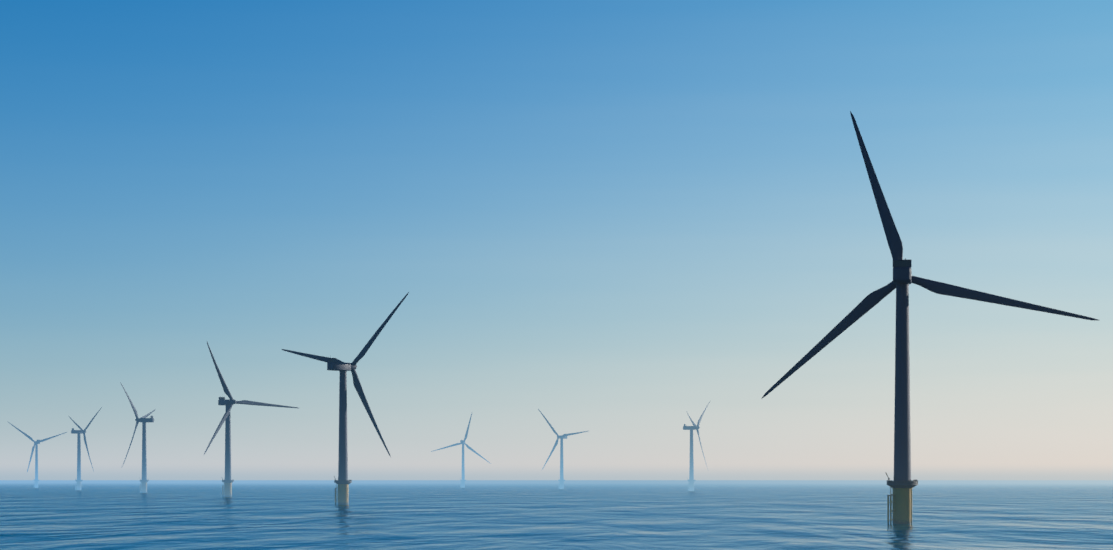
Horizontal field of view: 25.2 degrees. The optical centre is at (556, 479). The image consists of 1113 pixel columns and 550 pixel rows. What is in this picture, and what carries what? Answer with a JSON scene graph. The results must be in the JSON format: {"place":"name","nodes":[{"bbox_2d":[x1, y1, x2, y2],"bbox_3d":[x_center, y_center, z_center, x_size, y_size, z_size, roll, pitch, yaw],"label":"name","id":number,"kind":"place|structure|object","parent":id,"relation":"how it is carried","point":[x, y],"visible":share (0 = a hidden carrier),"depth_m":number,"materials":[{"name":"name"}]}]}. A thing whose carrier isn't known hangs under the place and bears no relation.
{"place":"outdoors","nodes":[
{"label":"outdoors","id":0,"kind":"place"},
{"bbox_2d":[0,480,1112,549],"bbox_3d":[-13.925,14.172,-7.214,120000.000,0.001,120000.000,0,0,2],"label":"sea","id":1,"kind":"structure","parent":0,"point":[586,515],"depth_m":984.83,"materials":[{"name":"teal liquid"}]},
{"bbox_2d":[8,422,66,487],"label":"turbine","id":2,"kind":"object","parent":1,"relation":"in","point":[35,446],"visible":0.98,"depth_m":4317.58,"materials":[{"name":"paint"}]},
{"bbox_2d":[70,407,101,489],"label":"turbine","id":3,"kind":"object","parent":1,"relation":"in","point":[78,433],"visible":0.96,"depth_m":3349.54,"materials":[{"name":"paint"}]},
{"bbox_2d":[120,382,155,492],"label":"turbine","id":4,"kind":"object","parent":1,"relation":"in","point":[144,480],"visible":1,"depth_m":2695.56,"materials":[{"name":"paint"}]},
{"bbox_2d":[204,342,297,496],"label":"turbine","id":5,"kind":"object","parent":1,"relation":"in","point":[227,481],"visible":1,"depth_m":2071.06,"materials":[{"name":"paint"}]},
{"bbox_2d":[281,292,408,504],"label":"turbine","id":6,"kind":"object","parent":1,"relation":"in","point":[342,482],"visible":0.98,"depth_m":1416.14,"materials":[{"name":"paint"}]},
{"bbox_2d":[431,414,490,487],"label":"turbine","id":7,"kind":"object","parent":1,"relation":"in","point":[462,480],"visible":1,"depth_m":4363.84,"materials":[{"name":"paint"}]},
{"bbox_2d":[538,409,587,488],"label":"turbine","id":8,"kind":"object","parent":1,"relation":"in","point":[561,438],"visible":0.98,"depth_m":3755.40,"materials":[{"name":"paint"}]},
{"bbox_2d":[683,403,708,490],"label":"turbine","id":9,"kind":"object","parent":1,"relation":"in","point":[691,480],"visible":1,"depth_m":3094.69,"materials":[{"name":"paint"}]},
{"bbox_2d":[761,111,1097,524],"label":"turbine","id":10,"kind":"object","parent":1,"relation":"in","point":[902,485],"visible":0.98,"depth_m":787.32,"materials":[{"name":"paint"}]},
{"bbox_2d":[0,0,1112,479],"label":"sky","id":11,"kind":"structure","parent":0,"point":[616,221],"materials":[{"name":"blue"}]}
]}

